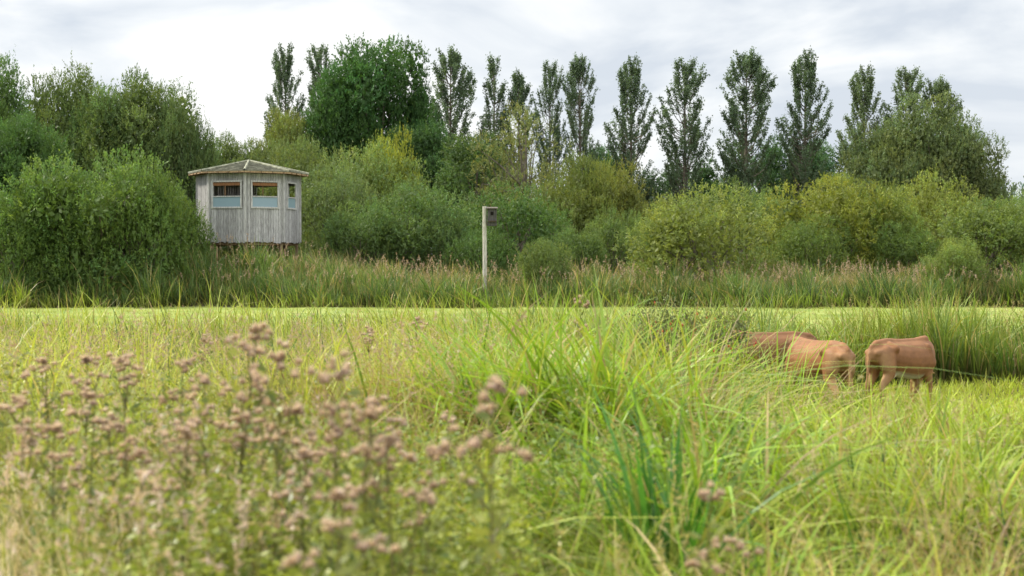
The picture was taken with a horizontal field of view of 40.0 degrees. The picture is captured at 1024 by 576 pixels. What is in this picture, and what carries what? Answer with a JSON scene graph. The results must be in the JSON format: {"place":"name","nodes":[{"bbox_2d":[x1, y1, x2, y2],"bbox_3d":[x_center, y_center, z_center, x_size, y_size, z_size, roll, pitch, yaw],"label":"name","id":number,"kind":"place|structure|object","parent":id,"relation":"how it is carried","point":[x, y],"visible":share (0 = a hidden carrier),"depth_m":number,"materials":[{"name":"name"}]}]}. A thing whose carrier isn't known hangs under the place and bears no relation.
{"place":"outdoors","nodes":[
{"label":"outdoors","id":0,"kind":"place"},
{"bbox_2d":[0,270,1023,421],"bbox_3d":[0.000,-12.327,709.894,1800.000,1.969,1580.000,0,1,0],"label":"meadow ground","id":1,"kind":"structure","parent":0,"point":[822,312],"depth_m":57.53,"materials":[{"name":"green plant"}]},
{"bbox_2d":[0,46,39,144],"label":"willow tree","id":2,"kind":"object","parent":1,"relation":"on","point":[8,102],"visible":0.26,"depth_m":85.43,"materials":[{"name":"green plant"}]},
{"bbox_2d":[0,388,49,574],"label":"thistle plant","id":3,"kind":"object","parent":1,"relation":"on","point":[23,402],"visible":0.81,"depth_m":5.54,"materials":[{"name":"green plant"}]},
{"bbox_2d":[0,184,68,301],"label":"willow bush","id":4,"kind":"object","parent":1,"relation":"on","point":[8,255],"visible":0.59,"depth_m":65.07,"materials":[{"name":"green plant"}]},
{"bbox_2d":[0,107,82,257],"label":"broadleaf tree","id":5,"kind":"object","parent":1,"relation":"on","point":[16,154],"visible":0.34,"depth_m":76.81,"materials":[{"name":"green plant"}]},
{"bbox_2d":[19,357,69,503],"bbox_3d":[-2.213,0.941,6.824,0.291,1.235,0.280,-3,1,-33],"label":"thistle plant","id":6,"kind":"object","parent":1,"relation":"on","point":[43,361],"visible":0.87,"depth_m":6.81,"materials":[{"name":"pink plant"}]},
{"bbox_2d":[10,416,83,575],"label":"thistle plant","id":7,"kind":"object","parent":1,"relation":"on","point":[56,427],"visible":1,"depth_m":4.83,"materials":[{"name":"green plant"}]},
{"bbox_2d":[1,164,111,302],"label":"willow bush","id":8,"kind":"object","parent":1,"relation":"on","point":[74,216],"visible":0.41,"depth_m":65.59,"materials":[{"name":"green plant"}]},
{"bbox_2d":[17,50,108,166],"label":"willow tree","id":9,"kind":"object","parent":1,"relation":"on","point":[46,114],"visible":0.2,"depth_m":90.11,"materials":[{"name":"green plant"}]},
{"bbox_2d":[64,351,115,535],"bbox_3d":[-1.907,0.911,6.392,0.287,1.265,0.257,5,5,43],"label":"thistle plant","id":10,"kind":"object","parent":1,"relation":"on","point":[85,358],"visible":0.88,"depth_m":6.36,"materials":[{"name":"pink plant"}]},
{"bbox_2d":[55,390,126,575],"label":"thistle plant","id":11,"kind":"object","parent":1,"relation":"on","point":[89,395],"visible":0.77,"depth_m":5.60,"materials":[{"name":"green plant"}]},
{"bbox_2d":[0,140,199,296],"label":"willow bush","id":12,"kind":"object","parent":1,"relation":"on","point":[48,185],"visible":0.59,"depth_m":65.44,"materials":[{"name":"green plant"}]},
{"bbox_2d":[49,78,156,245],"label":"willow tree","id":13,"kind":"object","parent":1,"relation":"on","point":[78,137],"visible":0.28,"depth_m":87.03,"materials":[{"name":"green plant"}]},
{"bbox_2d":[81,406,146,574],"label":"thistle plant","id":14,"kind":"object","parent":1,"relation":"on","point":[125,449],"visible":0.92,"depth_m":5.19,"materials":[{"name":"green plant"}]},
{"bbox_2d":[91,346,160,527],"bbox_3d":[-1.708,0.894,6.218,0.304,1.282,0.258,0,2,5],"label":"thistle plant","id":15,"kind":"object","parent":1,"relation":"on","point":[125,361],"visible":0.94,"depth_m":6.21,"materials":[{"name":"pink plant"}]},
{"bbox_2d":[65,62,207,253],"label":"willow tree","id":16,"kind":"object","parent":1,"relation":"on","point":[149,115],"visible":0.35,"depth_m":87.75,"materials":[{"name":"green plant"}]},
{"bbox_2d":[79,152,200,302],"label":"willow bush","id":17,"kind":"object","parent":1,"relation":"on","point":[167,227],"visible":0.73,"depth_m":66.49,"materials":[{"name":"green plant"}]},
{"bbox_2d":[105,447,183,575],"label":"thistle plant","id":18,"kind":"object","parent":1,"relation":"on","point":[138,452],"visible":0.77,"depth_m":4.61,"materials":[{"name":"pink plant"}]},
{"bbox_2d":[131,188,218,269],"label":"willow bush","id":19,"kind":"object","parent":1,"relation":"on","point":[203,249],"visible":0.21,"depth_m":69.83,"materials":[{"name":"green plant"}]},
{"bbox_2d":[155,356,215,566],"bbox_3d":[-1.337,0.906,5.672,0.237,1.277,0.286,5,-5,-40],"label":"thistle plant","id":20,"kind":"object","parent":1,"relation":"on","point":[163,398],"visible":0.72,"depth_m":5.70,"materials":[{"name":"pink plant"}]},
{"bbox_2d":[150,89,221,261],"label":"willow tree","id":21,"kind":"object","parent":1,"relation":"on","point":[194,153],"visible":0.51,"depth_m":86.94,"materials":[{"name":"green plant"}]},
{"bbox_2d":[155,414,225,574],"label":"thistle plant","id":22,"kind":"object","parent":1,"relation":"on","point":[187,433],"visible":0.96,"depth_m":4.92,"materials":[{"name":"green plant"}]},
{"bbox_2d":[172,372,229,574],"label":"thistle plant","id":23,"kind":"object","parent":1,"relation":"on","point":[204,380],"visible":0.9,"depth_m":5.22,"materials":[{"name":"green plant"}]},
{"bbox_2d":[193,128,257,261],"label":"willow tree","id":24,"kind":"object","parent":1,"relation":"on","point":[227,152],"visible":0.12,"depth_m":96.03,"materials":[{"name":"green plant"}]},
{"bbox_2d":[213,399,267,571],"bbox_3d":[-0.971,0.994,5.043,0.291,1.186,0.247,1,-2,-22],"label":"thistle plant","id":25,"kind":"object","parent":1,"relation":"on","point":[244,437],"visible":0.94,"depth_m":5.03,"materials":[{"name":"green plant"}]},
{"bbox_2d":[188,159,308,264],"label":"wooden bird hide","id":26,"kind":"object","parent":1,"relation":"on","point":[238,207],"visible":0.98,"depth_m":71.83,"materials":[{"name":"grey wood"}]},
{"bbox_2d":[196,173,300,242],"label":"window frames","id":27,"kind":"structure","parent":26,"relation":"in","point":[208,174],"depth_m":71.80,"materials":[{"name":"grey wood"}]},
{"bbox_2d":[210,320,293,574],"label":"thistle plant","id":28,"kind":"object","parent":1,"relation":"on","point":[255,329],"visible":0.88,"depth_m":5.17,"materials":[{"name":"green plant"}]},
{"bbox_2d":[226,385,285,566],"bbox_3d":[-1.000,0.966,5.622,0.263,1.181,0.237,-1,1,-36],"label":"thistle plant","id":29,"kind":"object","parent":1,"relation":"on","point":[267,477],"visible":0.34,"depth_m":5.61,"materials":[{"name":"green plant"}]},
{"bbox_2d":[215,136,301,259],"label":"willow tree","id":30,"kind":"object","parent":1,"relation":"on","point":[258,156],"visible":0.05,"depth_m":95.75,"materials":[{"name":"green plant"}]},
{"bbox_2d":[247,349,318,575],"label":"thistle plant","id":31,"kind":"object","parent":1,"relation":"on","point":[279,356],"visible":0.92,"depth_m":4.75,"materials":[{"name":"green plant"}]},
{"bbox_2d":[260,42,306,140],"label":"poplar tree","id":32,"kind":"object","parent":1,"relation":"on","point":[280,65],"visible":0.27,"depth_m":121.15,"materials":[{"name":"green plant"}]},
{"bbox_2d":[258,104,319,181],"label":"broadleaf tree","id":33,"kind":"object","parent":1,"relation":"on","point":[291,126],"visible":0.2,"depth_m":104.97,"materials":[{"name":"green plant"}]},
{"bbox_2d":[253,398,327,575],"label":"thistle plant","id":34,"kind":"object","parent":1,"relation":"on","point":[296,408],"visible":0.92,"depth_m":4.75,"materials":[{"name":"green plant"}]},
{"bbox_2d":[257,131,360,262],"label":"willow bush","id":35,"kind":"object","parent":1,"relation":"on","point":[301,164],"visible":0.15,"depth_m":90.71,"materials":[{"name":"green plant"}]},
{"bbox_2d":[270,445,350,575],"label":"thistle plant","id":36,"kind":"object","parent":1,"relation":"on","point":[304,452],"visible":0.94,"depth_m":4.41,"materials":[{"name":"pink plant"}]},
{"bbox_2d":[297,42,331,131],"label":"poplar tree","id":37,"kind":"object","parent":1,"relation":"on","point":[318,56],"visible":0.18,"depth_m":121.45,"materials":[{"name":"green plant"}]},
{"bbox_2d":[300,348,369,575],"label":"thistle plant","id":38,"kind":"object","parent":1,"relation":"on","point":[335,421],"visible":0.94,"depth_m":4.18,"materials":[{"name":"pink plant"}]},
{"bbox_2d":[288,159,382,262],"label":"willow bush","id":39,"kind":"object","parent":1,"relation":"on","point":[321,194],"visible":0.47,"depth_m":77.81,"materials":[{"name":"green plant"}]},
{"bbox_2d":[278,486,402,575],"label":"thistle plant","id":40,"kind":"object","parent":1,"relation":"on","point":[337,494],"visible":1,"depth_m":3.44,"materials":[{"name":"pink plant"}]},
{"bbox_2d":[296,62,386,174],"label":"oak tree","id":41,"kind":"object","parent":1,"relation":"on","point":[318,129],"visible":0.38,"depth_m":106.14,"materials":[{"name":"green plant"}]},
{"bbox_2d":[289,135,432,259],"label":"willow bush","id":42,"kind":"object","parent":1,"relation":"on","point":[377,175],"visible":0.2,"depth_m":86.03,"materials":[{"name":"green plant"}]},
{"bbox_2d":[329,399,394,575],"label":"thistle plant","id":43,"kind":"object","parent":1,"relation":"on","point":[371,412],"visible":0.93,"depth_m":4.01,"materials":[{"name":"green plant"}]},
{"bbox_2d":[320,202,408,269],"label":"willow bush","id":44,"kind":"object","parent":1,"relation":"on","point":[340,234],"visible":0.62,"depth_m":73.20,"materials":[{"name":"green plant"}]},
{"bbox_2d":[339,394,408,575],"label":"thistle plant","id":45,"kind":"object","parent":1,"relation":"on","point":[373,434],"visible":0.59,"depth_m":4.98,"materials":[{"name":"green plant"}]},
{"bbox_2d":[311,31,440,166],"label":"oak tree","id":46,"kind":"object","parent":1,"relation":"on","point":[362,80],"visible":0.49,"depth_m":107.31,"materials":[{"name":"green plant"}]},
{"bbox_2d":[343,428,437,575],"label":"thistle plant","id":47,"kind":"object","parent":1,"relation":"on","point":[390,439],"visible":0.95,"depth_m":4.01,"materials":[{"name":"pink plant"}]},
{"bbox_2d":[363,121,425,225],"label":"willow bush","id":48,"kind":"object","parent":1,"relation":"on","point":[396,155],"visible":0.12,"depth_m":89.15,"materials":[{"name":"green plant"}]},
{"bbox_2d":[319,176,482,278],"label":"willow bush","id":49,"kind":"object","parent":1,"relation":"on","point":[406,213],"visible":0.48,"depth_m":74.20,"materials":[{"name":"green plant"}]},
{"bbox_2d":[0,337,829,575],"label":"leafy herbs","id":50,"kind":"object","parent":1,"relation":"on","point":[212,526],"visible":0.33,"depth_m":5.47,"materials":[{"name":"green plant"}]},
{"bbox_2d":[385,65,444,169],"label":"oak tree","id":51,"kind":"object","parent":1,"relation":"on","point":[418,113],"visible":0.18,"depth_m":108.08,"materials":[{"name":"green plant"}]},
{"bbox_2d":[386,117,479,212],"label":"broadleaf tree","id":52,"kind":"object","parent":1,"relation":"on","point":[428,148],"visible":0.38,"depth_m":103.64,"materials":[{"name":"green plant"}]},
{"bbox_2d":[395,443,476,575],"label":"thistle plant","id":53,"kind":"object","parent":1,"relation":"on","point":[434,451],"visible":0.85,"depth_m":4.25,"materials":[{"name":"leaf"},{"name":"flower petals"},{"name":"plant stem"}]},
{"bbox_2d":[407,203,478,280],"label":"willow bush","id":54,"kind":"object","parent":1,"relation":"on","point":[443,237],"visible":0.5,"depth_m":73.25,"materials":[{"name":"green plant"}]},
{"bbox_2d":[426,44,477,172],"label":"poplar tree","id":55,"kind":"object","parent":1,"relation":"on","point":[453,62],"visible":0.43,"depth_m":122.93,"materials":[{"name":"green plant"}]},
{"bbox_2d":[422,128,532,250],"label":"bush","id":56,"kind":"object","parent":1,"relation":"on","point":[450,177],"visible":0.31,"depth_m":97.94,"materials":[{"name":"green plant"}]},
{"bbox_2d":[440,226,521,283],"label":"willow bush","id":57,"kind":"object","parent":1,"relation":"on","point":[500,252],"visible":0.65,"depth_m":71.28,"materials":[{"name":"green plant"}]},
{"bbox_2d":[437,371,535,575],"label":"thistle plant","id":58,"kind":"object","parent":1,"relation":"on","point":[483,412],"visible":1,"depth_m":3.84,"materials":[{"name":"leaf"},{"name":"flower petals"},{"name":"plant stem"}]},
{"bbox_2d":[483,206,497,297],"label":"owl box on post","id":59,"kind":"object","parent":1,"relation":"on","point":[489,216],"visible":0.88,"depth_m":66.87,"materials":[{"name":"grey wood"}]},
{"bbox_2d":[471,126,537,243],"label":"ash tree","id":60,"kind":"object","parent":1,"relation":"on","point":[505,168],"visible":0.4,"depth_m":95.62,"materials":[{"name":"green plant"}]},
{"bbox_2d":[476,52,536,247],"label":"poplar tree","id":61,"kind":"object","parent":1,"relation":"on","point":[516,94],"visible":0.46,"depth_m":121.72,"materials":[{"name":"green plant"}]},
{"bbox_2d":[0,261,1023,389],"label":"ditch reeds","id":62,"kind":"object","parent":1,"relation":"on","point":[977,350],"visible":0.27,"depth_m":24.46,"materials":[{"name":"green plant"}]},
{"bbox_2d":[0,273,1023,575],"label":"wild grass","id":63,"kind":"structure","parent":1,"relation":"on","point":[902,483],"depth_m":7.55,"materials":[{"name":"green plant"}]},
{"bbox_2d":[0,261,1023,575],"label":"sedge clumps","id":64,"kind":"object","parent":1,"relation":"on","point":[546,365],"visible":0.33,"depth_m":9.44,"materials":[{"name":"green plant"}]},
{"bbox_2d":[0,234,1023,308],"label":"reed bed","id":65,"kind":"object","parent":1,"relation":"on","point":[369,291],"visible":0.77,"depth_m":65.41,"materials":[{"name":"green plant"}]},
{"bbox_2d":[0,233,1023,575],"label":"grass seed heads","id":66,"kind":"object","parent":1,"relation":"on","point":[140,495],"depth_m":6.64,"materials":[{"name":"plant"}]},
{"bbox_2d":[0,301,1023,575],"bbox_3d":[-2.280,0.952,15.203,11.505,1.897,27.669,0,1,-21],"label":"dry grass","id":67,"kind":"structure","parent":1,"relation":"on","point":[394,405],"depth_m":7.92,"materials":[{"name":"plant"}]},
{"bbox_2d":[451,179,574,280],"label":"willow bush","id":68,"kind":"object","parent":1,"relation":"on","point":[527,219],"visible":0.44,"depth_m":81.33,"materials":[{"name":"green plant"}]},
{"bbox_2d":[465,99,576,240],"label":"ash tree","id":69,"kind":"object","parent":1,"relation":"on","point":[524,177],"visible":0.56,"depth_m":94.61,"materials":[{"name":"green plant"}]},
{"bbox_2d":[512,236,577,294],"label":"willow bush","id":70,"kind":"object","parent":1,"relation":"on","point":[545,257],"visible":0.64,"depth_m":67.52,"materials":[{"name":"green plant"}]},
{"bbox_2d":[525,59,567,196],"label":"poplar tree","id":71,"kind":"object","parent":1,"relation":"on","point":[555,85],"visible":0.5,"depth_m":120.50,"materials":[{"name":"green plant"}]},
{"bbox_2d":[505,168,625,270],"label":"willow bush","id":72,"kind":"object","parent":1,"relation":"on","point":[562,199],"visible":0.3,"depth_m":88.75,"materials":[{"name":"green plant"}]},
{"bbox_2d":[547,223,614,279],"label":"willow bush","id":73,"kind":"object","parent":1,"relation":"on","point":[575,244],"visible":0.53,"depth_m":75.38,"materials":[{"name":"green plant"}]},
{"bbox_2d":[560,52,604,187],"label":"poplar tree","id":74,"kind":"object","parent":1,"relation":"on","point":[577,71],"visible":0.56,"depth_m":121.39,"materials":[{"name":"green plant"}]},
{"bbox_2d":[555,145,626,260],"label":"willow bush","id":75,"kind":"object","parent":1,"relation":"on","point":[583,182],"visible":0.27,"depth_m":90.72,"materials":[{"name":"green plant"}]},
{"bbox_2d":[580,202,644,281],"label":"willow bush","id":76,"kind":"object","parent":1,"relation":"on","point":[609,233],"visible":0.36,"depth_m":79.43,"materials":[{"name":"green plant"}]},
{"bbox_2d":[586,154,671,258],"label":"willow bush","id":77,"kind":"object","parent":1,"relation":"on","point":[629,194],"visible":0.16,"depth_m":92.50,"materials":[{"name":"green plant"}]},
{"bbox_2d":[603,52,662,218],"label":"poplar tree","id":78,"kind":"object","parent":1,"relation":"on","point":[629,84],"visible":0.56,"depth_m":121.67,"materials":[{"name":"green plant"}]},
{"bbox_2d":[647,56,713,255],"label":"poplar tree","id":79,"kind":"object","parent":1,"relation":"on","point":[695,135],"visible":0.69,"depth_m":120.25,"materials":[{"name":"green plant"}]},
{"bbox_2d":[616,267,767,379],"bbox_3d":[2.179,0.773,17.541,1.974,2.076,1.562,0,1,-23],"label":"wild rose bush","id":80,"kind":"object","parent":1,"relation":"on","point":[666,316],"visible":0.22,"depth_m":17.59,"materials":[{"name":"green plant"}]},
{"bbox_2d":[430,357,958,575],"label":"iris plants","id":81,"kind":"object","parent":1,"relation":"on","point":[642,507],"visible":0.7,"depth_m":5.94,"materials":[{"name":"green plant"}]},
{"bbox_2d":[611,178,787,285],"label":"willow bush","id":82,"kind":"object","parent":1,"relation":"on","point":[712,243],"visible":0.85,"depth_m":70.49,"materials":[{"name":"green plant"}]},
{"bbox_2d":[672,479,764,575],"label":"thistle plant","id":83,"kind":"object","parent":1,"relation":"on","point":[699,561],"visible":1,"depth_m":4.26,"materials":[{"name":"leaf"},{"name":"flower petals"},{"name":"plant stem"}]},
{"bbox_2d":[710,46,778,256],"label":"poplar tree","id":84,"kind":"object","parent":1,"relation":"on","point":[751,67],"visible":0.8,"depth_m":120.31,"materials":[{"name":"green plant"}]},
{"bbox_2d":[691,175,801,272],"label":"willow bush","id":85,"kind":"object","parent":1,"relation":"on","point":[753,198],"visible":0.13,"depth_m":88.97,"materials":[{"name":"green plant"}]},
{"bbox_2d":[720,132,809,227],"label":"broadleaf tree","id":86,"kind":"object","parent":1,"relation":"on","point":[775,171],"visible":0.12,"depth_m":124.51,"materials":[{"name":"green plant"}]},
{"bbox_2d":[713,330,818,396],"bbox_3d":[3.562,1.140,20.626,1.888,1.043,0.501,0,1,10],"label":"brown cow","id":87,"kind":"object","parent":1,"relation":"on","point":[782,337],"visible":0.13,"depth_m":20.47},
{"bbox_2d":[769,45,836,215],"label":"poplar tree","id":88,"kind":"object","parent":1,"relation":"on","point":[798,150],"visible":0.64,"depth_m":120.30,"materials":[{"name":"green plant"}]},
{"bbox_2d":[760,211,859,279],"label":"willow bush","id":89,"kind":"object","parent":1,"relation":"on","point":[802,239],"visible":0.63,"depth_m":75.07,"materials":[{"name":"green plant"}]},
{"bbox_2d":[778,138,853,210],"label":"broadleaf tree","id":90,"kind":"object","parent":1,"relation":"on","point":[821,154],"visible":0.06,"depth_m":124.11,"materials":[{"name":"green plant"}]},
{"bbox_2d":[778,336,855,406],"bbox_3d":[4.127,1.219,19.404,0.524,1.082,1.938,0,1,-16],"label":"brown cow","id":91,"kind":"object","parent":1,"relation":"on","point":[840,351],"visible":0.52,"depth_m":18.80},
{"bbox_2d":[749,165,910,279],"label":"willow bush","id":92,"kind":"object","parent":1,"relation":"on","point":[833,200],"visible":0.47,"depth_m":77.74,"materials":[{"name":"green plant"}]},
{"bbox_2d":[834,61,891,188],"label":"poplar tree","id":93,"kind":"object","parent":1,"relation":"on","point":[858,97],"visible":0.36,"depth_m":113.16,"materials":[{"name":"green plant"}]},
{"bbox_2d":[834,115,920,204],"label":"willow tree","id":94,"kind":"object","parent":1,"relation":"on","point":[859,167],"visible":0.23,"depth_m":110.79,"materials":[{"name":"green plant"}]},
{"bbox_2d":[830,177,926,274],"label":"willow bush","id":95,"kind":"object","parent":1,"relation":"on","point":[913,223],"visible":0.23,"depth_m":78.28,"materials":[{"name":"green plant"}]},
{"bbox_2d":[850,220,943,280],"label":"willow bush","id":96,"kind":"object","parent":1,"relation":"on","point":[900,242],"visible":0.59,"depth_m":75.95,"materials":[{"name":"green plant"}]},
{"bbox_2d":[865,335,935,406],"bbox_3d":[5.526,1.196,19.722,0.623,1.043,1.701,1,1,41],"label":"brown cow","id":97,"kind":"object","parent":1,"relation":"on","point":[894,356],"visible":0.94,"depth_m":19.38},
{"bbox_2d":[869,65,931,142],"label":"poplar tree","id":98,"kind":"object","parent":1,"relation":"on","point":[908,78],"visible":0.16,"depth_m":113.28,"materials":[{"name":"green plant"}]},
{"bbox_2d":[873,131,938,244],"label":"willow tree","id":99,"kind":"object","parent":1,"relation":"on","point":[906,177],"visible":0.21,"depth_m":107.26,"materials":[{"name":"green plant"}]},
{"bbox_2d":[854,82,988,246],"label":"willow tree","id":100,"kind":"object","parent":1,"relation":"on","point":[918,136],"visible":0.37,"depth_m":107.65,"materials":[{"name":"green plant"}]},
{"bbox_2d":[877,163,998,269],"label":"willow bush","id":101,"kind":"object","parent":1,"relation":"on","point":[924,198],"visible":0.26,"depth_m":82.43,"materials":[{"name":"green plant"}]},
{"bbox_2d":[919,74,964,138],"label":"poplar tree","id":102,"kind":"object","parent":1,"relation":"on","point":[937,88],"visible":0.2,"depth_m":113.23,"materials":[{"name":"green plant"}]},
{"bbox_2d":[917,236,988,295],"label":"willow bush","id":103,"kind":"object","parent":1,"relation":"on","point":[958,258],"visible":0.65,"depth_m":67.11,"materials":[{"name":"green plant"}]},
{"bbox_2d":[906,189,1023,282],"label":"willow bush","id":104,"kind":"object","parent":1,"relation":"on","point":[1005,236],"visible":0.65,"depth_m":70.81,"materials":[{"name":"green plant"}]},
{"bbox_2d":[916,118,1014,216],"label":"willow tree","id":105,"kind":"object","parent":1,"relation":"on","point":[992,181],"visible":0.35,"depth_m":105.93,"materials":[{"name":"green plant"}]},
{"bbox_2d":[0,0,1023,204],"label":"sky","id":106,"kind":"structure","parent":0,"point":[226,48],"materials":[{"name":"white"}]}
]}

